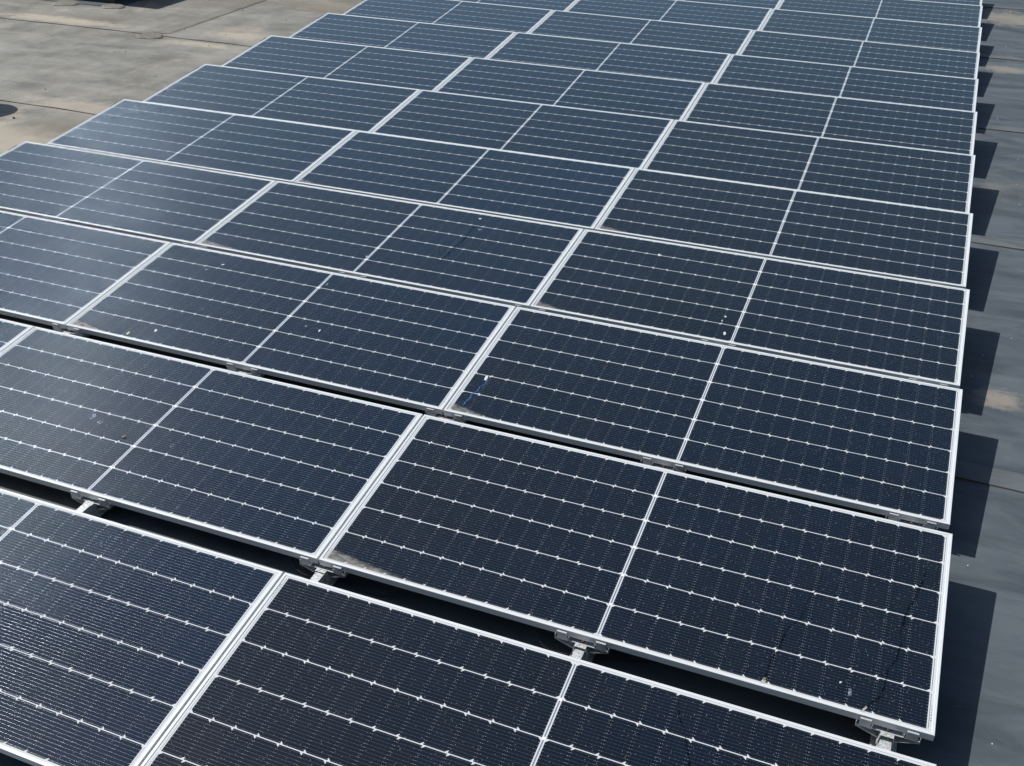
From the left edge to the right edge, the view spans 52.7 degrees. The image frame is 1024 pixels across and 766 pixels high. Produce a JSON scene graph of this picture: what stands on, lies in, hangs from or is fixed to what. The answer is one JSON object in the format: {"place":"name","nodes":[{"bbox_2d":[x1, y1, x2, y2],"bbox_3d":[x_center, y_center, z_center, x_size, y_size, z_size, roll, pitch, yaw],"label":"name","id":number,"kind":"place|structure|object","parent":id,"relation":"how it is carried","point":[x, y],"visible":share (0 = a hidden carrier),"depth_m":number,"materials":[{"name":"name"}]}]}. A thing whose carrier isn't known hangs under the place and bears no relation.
{"place":"outdoors","nodes":[
{"label":"outdoors","id":0,"kind":"place"},
{"bbox_2d":[0,0,1023,765],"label":"roof","id":1,"kind":"structure","parent":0,"point":[64,68],"depth_m":6.01,"materials":[{"name":"grey concrete"}]},
{"bbox_2d":[52,0,79,5],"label":"roof patch","id":2,"kind":"object","parent":1,"relation":"on","point":[64,2],"visible":1,"depth_m":14.23,"materials":[{"name":"grey concrete"}]},
{"bbox_2d":[45,0,140,5],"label":"rooftop unit","id":3,"kind":"object","parent":1,"relation":"on","point":[101,2],"visible":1,"depth_m":14.29,"materials":[{"name":"paint"}]},
{"bbox_2d":[101,3,125,8],"bbox_3d":[-5.427,-5.137,14.095,0.351,0.022,0.264,12,34,18],"label":"roof patch","id":4,"kind":"object","parent":1,"relation":"on","point":[112,6],"visible":1,"depth_m":14.05,"materials":[{"name":"grey concrete"}]},
{"bbox_2d":[135,32,162,38],"bbox_3d":[-4.437,-4.277,12.716,0.386,0.022,0.283,12,34,18],"label":"roof patch","id":5,"kind":"object","parent":1,"relation":"on","point":[150,35],"visible":1,"depth_m":12.68,"materials":[{"name":"grey concrete"}]},
{"bbox_2d":[75,374,263,516],"bbox_3d":[0.339,-2.495,9.692,0.140,0.213,15.360,12,34,18],"label":"mounting rail","id":6,"kind":"object","parent":1,"relation":"on","point":[85,507],"visible":0.11,"depth_m":4.81,"materials":[{"name":"metal"}]},
{"bbox_2d":[70,490,113,513],"bbox_3d":[-1.959,0.551,4.830,0.221,0.092,0.064,12,34,18],"label":"panel bracket","id":7,"kind":"object","parent":6,"relation":"attached to","point":[76,496],"visible":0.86,"depth_m":4.82,"materials":[{"name":"silver metal"}]},
{"bbox_2d":[227,363,264,376],"bbox_3d":[-1.498,-0.062,5.804,0.221,0.092,0.064,12,34,18],"label":"panel bracket","id":8,"kind":"object","parent":6,"relation":"attached to","point":[231,367],"visible":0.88,"depth_m":5.79,"materials":[{"name":"silver metal"}]},
{"bbox_2d":[683,0,781,9],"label":"solar panel","id":9,"kind":"object","parent":6,"relation":"on","point":[773,4],"visible":0.33,"depth_m":13.74,"materials":[{"name":"laminate"}]},
{"bbox_2d":[0,0,348,132],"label":"pale grit","id":10,"kind":"object","parent":1,"relation":"on","point":[113,51],"visible":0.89,"depth_m":11.82,"materials":[{"name":"grey gravel"}]},
{"bbox_2d":[156,0,264,33],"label":"roof seam band","id":11,"kind":"object","parent":1,"relation":"on","point":[201,19],"visible":1,"depth_m":13.55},
{"bbox_2d":[310,571,338,585],"bbox_3d":[1.493,-2.248,9.301,0.140,0.212,15.360,12,34,18],"label":"mounting rail","id":12,"kind":"object","parent":1,"relation":"on","point":[317,576],"visible":0.1,"depth_m":4.41,"materials":[{"name":"metal"}]},
{"bbox_2d":[299,556,347,581],"bbox_3d":[-0.807,0.792,4.433,0.221,0.092,0.064,12,34,18],"label":"panel bracket","id":13,"kind":"object","parent":12,"relation":"attached to","point":[336,571],"visible":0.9,"depth_m":4.42,"materials":[{"name":"silver metal"}]},
{"bbox_2d":[319,414,952,740],"bbox_3d":[0.520,0.706,4.394,2.478,0.034,1.036,12,40,19],"label":"solar panel","id":14,"kind":"object","parent":13,"relation":"on","point":[832,609],"visible":1,"depth_m":4.30,"materials":[{"name":"laminate"}]},
{"bbox_2d":[426,408,466,423],"bbox_3d":[-0.346,0.182,5.407,0.221,0.092,0.064,12,34,18],"label":"panel bracket","id":15,"kind":"object","parent":12,"relation":"attached to","point":[456,418],"visible":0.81,"depth_m":5.40,"materials":[{"name":"silver metal"}]},
{"bbox_2d":[443,307,962,529],"bbox_3d":[0.986,0.100,5.366,2.478,0.035,1.037,12,40,19],"label":"solar panel","id":16,"kind":"object","parent":15,"relation":"on","point":[881,444],"visible":1,"depth_m":5.29,"materials":[{"name":"laminate"}]},
{"bbox_2d":[566,0,771,30],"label":"solar panel","id":17,"kind":"object","parent":12,"relation":"on","point":[722,15],"visible":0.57,"depth_m":13.14,"materials":[{"name":"laminate"}]},
{"bbox_2d":[595,168,972,288],"bbox_3d":[1.931,-1.137,7.362,2.478,0.034,1.036,12,39,19],"label":"solar panel","id":18,"kind":"object","parent":12,"relation":"on","point":[906,242],"visible":0.9,"depth_m":7.30,"materials":[{"name":"laminate"}]},
{"bbox_2d":[643,120,975,212],"bbox_3d":[2.397,-1.769,8.367,2.478,0.035,1.036,12,40,18],"label":"solar panel","id":19,"kind":"object","parent":12,"relation":"on","point":[943,180],"visible":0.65,"depth_m":8.33,"materials":[{"name":"laminate"}]},
{"bbox_2d":[683,83,976,154],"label":"solar panel","id":20,"kind":"object","parent":12,"relation":"on","point":[914,126],"visible":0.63,"depth_m":9.37,"materials":[{"name":"laminate"}]},
{"bbox_2d":[714,54,978,111],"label":"solar panel","id":21,"kind":"object","parent":12,"relation":"on","point":[918,89],"visible":0.63,"depth_m":10.40,"materials":[{"name":"laminate"}]},
{"bbox_2d":[760,9,981,51],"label":"solar panel","id":22,"kind":"object","parent":12,"relation":"on","point":[930,35],"visible":0.63,"depth_m":12.39,"materials":[{"name":"laminate"}]},
{"bbox_2d":[289,556,412,595],"bbox_3d":[-0.658,0.814,4.456,0.775,0.096,0.125,10,33,16],"label":"black cable","id":23,"kind":"object","parent":1,"relation":"on","point":[352,585],"visible":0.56,"depth_m":4.43,"materials":[{"name":"plastic"}]},
{"bbox_2d":[570,647,595,662],"bbox_3d":[2.576,-2.018,8.934,0.140,0.214,15.360,12,34,18],"label":"mounting rail","id":24,"kind":"object","parent":1,"relation":"on","point":[578,653],"visible":0.11,"depth_m":4.04,"materials":[{"name":"metal"}]},
{"bbox_2d":[555,630,610,658],"bbox_3d":[0.276,1.019,4.059,0.221,0.092,0.064,12,34,18],"label":"panel bracket","id":25,"kind":"object","parent":24,"relation":"attached to","point":[573,643],"visible":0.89,"depth_m":4.05,"materials":[{"name":"silver metal"}]},
{"bbox_2d":[641,457,686,472],"bbox_3d":[0.736,0.411,5.034,0.221,0.092,0.064,12,34,18],"label":"panel bracket","id":26,"kind":"object","parent":24,"relation":"attached to","point":[647,461],"visible":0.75,"depth_m":5.03,"materials":[{"name":"silver metal"}]},
{"bbox_2d":[739,30,979,78],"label":"solar panel","id":27,"kind":"object","parent":24,"relation":"on","point":[876,55],"visible":0.63,"depth_m":11.41,"materials":[{"name":"glass"}]},
{"bbox_2d":[533,626,655,661],"bbox_3d":[0.452,1.022,4.128,0.780,0.098,0.144,4,32,6],"label":"black cable","id":28,"kind":"object","parent":1,"relation":"on","point":[543,645],"visible":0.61,"depth_m":4.10,"materials":[{"name":"plastic"}]},
{"bbox_2d":[832,712,892,740],"bbox_3d":[1.359,1.235,3.790,0.374,0.097,0.129,5,32,8],"label":"black cable","id":29,"kind":"object","parent":1,"relation":"on","point":[838,725],"visible":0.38,"depth_m":3.78,"materials":[{"name":"plastic"}]},
{"bbox_2d":[869,731,896,752],"bbox_3d":[3.642,-1.793,8.571,0.140,0.219,15.360,12,34,18],"label":"mounting rail","id":30,"kind":"object","parent":1,"relation":"on","point":[884,742],"visible":0.11,"depth_m":3.69,"materials":[{"name":"metal"}]},
{"bbox_2d":[777,0,982,26],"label":"solar panel","id":31,"kind":"object","parent":30,"relation":"on","point":[940,12],"visible":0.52,"depth_m":13.33,"materials":[{"name":"glass"}]},
{"bbox_2d":[855,717,920,748],"bbox_3d":[1.340,1.241,3.692,0.221,0.092,0.064,12,34,18],"label":"panel bracket","id":32,"kind":"object","parent":30,"relation":"attached to","point":[866,725],"visible":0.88,"depth_m":3.68,"materials":[{"name":"silver metal"}]},
{"bbox_2d":[885,513,937,529],"bbox_3d":[1.800,0.636,4.667,0.221,0.092,0.064,12,34,18],"label":"panel bracket","id":33,"kind":"object","parent":30,"relation":"attached to","point":[928,525],"visible":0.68,"depth_m":4.66,"materials":[{"name":"silver metal"}]},
{"bbox_2d":[919,0,981,5],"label":"solar panel","id":34,"kind":"object","parent":30,"relation":"on","point":[973,2],"visible":0.09,"depth_m":13.88,"materials":[{"name":"glass"}]},
{"bbox_3d":[-0.817,-2.743,10.083,0.140,0.215,15.360,12,34,18],"label":"mounting rail","id":35,"kind":"object","parent":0,"visible":0},
{"bbox_2d":[52,323,86,336],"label":"panel bracket","id":36,"kind":"object","parent":35,"relation":"attached to","point":[76,331],"visible":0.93,"depth_m":6.19,"materials":[{"name":"silver metal"}]},
{"bbox_2d":[66,243,515,413],"bbox_3d":[-1.319,-0.388,6.160,2.478,0.035,1.037,12,40,19],"label":"solar panel","id":37,"kind":"object","parent":36,"relation":"on","point":[415,348],"visible":1,"depth_m":6.09,"materials":[{"name":"glass"}]},
{"bbox_2d":[0,326,422,563],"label":"solar panel","id":38,"kind":"object","parent":35,"relation":"on","point":[295,471],"visible":0.99,"depth_m":5.08,"materials":[{"name":"glass"}]},
{"bbox_2d":[222,35,471,90],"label":"solar panel","id":39,"kind":"object","parent":35,"relation":"on","point":[371,64],"visible":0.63,"depth_m":10.90,"materials":[{"name":"glass"}]},
{"bbox_2d":[290,13,515,58],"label":"solar panel","id":40,"kind":"object","parent":35,"relation":"on","point":[419,36],"visible":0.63,"depth_m":11.93,"materials":[{"name":"glass"}]},
{"bbox_2d":[344,0,553,32],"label":"solar panel","id":41,"kind":"object","parent":35,"relation":"on","point":[488,16],"visible":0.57,"depth_m":12.90,"materials":[{"name":"glass"}]},
{"bbox_2d":[294,131,634,230],"bbox_3d":[-0.376,-1.625,8.152,2.478,0.034,1.036,12,39,19],"label":"solar panel","id":42,"kind":"object","parent":35,"relation":"on","point":[555,190],"visible":0.9,"depth_m":8.10,"materials":[{"name":"glass"}]},
{"bbox_2d":[459,0,576,10],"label":"solar panel","id":43,"kind":"object","parent":35,"relation":"on","point":[562,5],"visible":0.3,"depth_m":13.57,"materials":[{"name":"glass"}]},
{"bbox_2d":[372,90,673,168],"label":"solar panel","id":44,"kind":"object","parent":35,"relation":"on","point":[612,138],"visible":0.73,"depth_m":9.12,"materials":[{"name":"glass"}]},
{"bbox_2d":[435,57,705,120],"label":"solar panel","id":45,"kind":"object","parent":35,"relation":"on","point":[659,97],"visible":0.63,"depth_m":10.13,"materials":[{"name":"glass"}]},
{"bbox_2d":[487,32,730,82],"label":"solar panel","id":46,"kind":"object","parent":35,"relation":"on","point":[651,61],"visible":0.63,"depth_m":11.16,"materials":[{"name":"glass"}]},
{"bbox_2d":[529,10,752,54],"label":"solar panel","id":47,"kind":"object","parent":35,"relation":"on","point":[708,38],"visible":0.63,"depth_m":12.17,"materials":[{"name":"glass"}]},
{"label":"panel bracket","id":48,"kind":"object","parent":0,"visible":0},
{"bbox_2d":[141,573,936,765],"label":"solar panel","id":49,"kind":"object","parent":48,"relation":"on","point":[305,672],"visible":1,"depth_m":3.62,"materials":[{"name":"glass"}]},
{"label":"panel bracket","id":50,"kind":"object","parent":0,"visible":0},
{"bbox_2d":[0,488,283,765],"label":"solar panel","id":51,"kind":"object","parent":50,"relation":"on","point":[117,640],"visible":0.96,"depth_m":3.97,"materials":[{"name":"glass"}]},
{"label":"panel bracket","id":52,"kind":"object","parent":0,"visible":0},
{"bbox_2d":[0,319,33,352],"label":"solar panel","id":53,"kind":"object","parent":52,"relation":"on","point":[11,332],"visible":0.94,"depth_m":5.92,"materials":[{"name":"glass"}]},
{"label":"panel bracket","id":54,"kind":"object","parent":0,"visible":0},
{"bbox_2d":[0,211,170,328],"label":"solar panel","id":55,"kind":"object","parent":54,"relation":"on","point":[61,274],"visible":1,"depth_m":6.75,"materials":[{"name":"glass"}]},
{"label":"panel bracket","id":56,"kind":"object","parent":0,"visible":0},
{"bbox_2d":[530,229,969,388],"bbox_3d":[1.455,-0.509,6.345,2.478,0.033,1.036,12,39,19],"label":"solar panel","id":57,"kind":"object","parent":56,"relation":"on","point":[892,326],"visible":0.98,"depth_m":6.28,"materials":[{"name":"laminate"}]},
{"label":"panel bracket","id":58,"kind":"object","parent":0,"visible":0},
{"bbox_2d":[196,181,583,308],"bbox_3d":[-0.847,-0.999,7.148,2.478,0.033,1.036,12,39,19],"label":"solar panel","id":59,"kind":"object","parent":58,"relation":"on","point":[491,258],"visible":0.99,"depth_m":7.08,"materials":[{"name":"laminate"}]},
{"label":"panel bracket","id":60,"kind":"object","parent":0,"visible":0},
{"bbox_2d":[0,141,275,246],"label":"solar panel","id":61,"kind":"object","parent":60,"relation":"on","point":[179,204],"visible":0.98,"depth_m":7.86,"materials":[{"name":"laminate"}]},
{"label":"panel bracket","id":62,"kind":"object","parent":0,"visible":0},
{"bbox_2d":[47,99,355,182],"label":"solar panel","id":63,"kind":"object","parent":62,"relation":"on","point":[271,149],"visible":0.91,"depth_m":8.89,"materials":[{"name":"laminate"}]},
{"bbox_3d":[-3.049,-3.224,10.837,0.140,0.225,15.360,12,34,18],"label":"mounting rail","id":64,"kind":"object","parent":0,"visible":0},
{"bbox_2d":[142,64,420,131],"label":"solar panel","id":65,"kind":"object","parent":64,"relation":"on","point":[356,106],"visible":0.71,"depth_m":9.90,"materials":[{"name":"laminate"}]}
]}

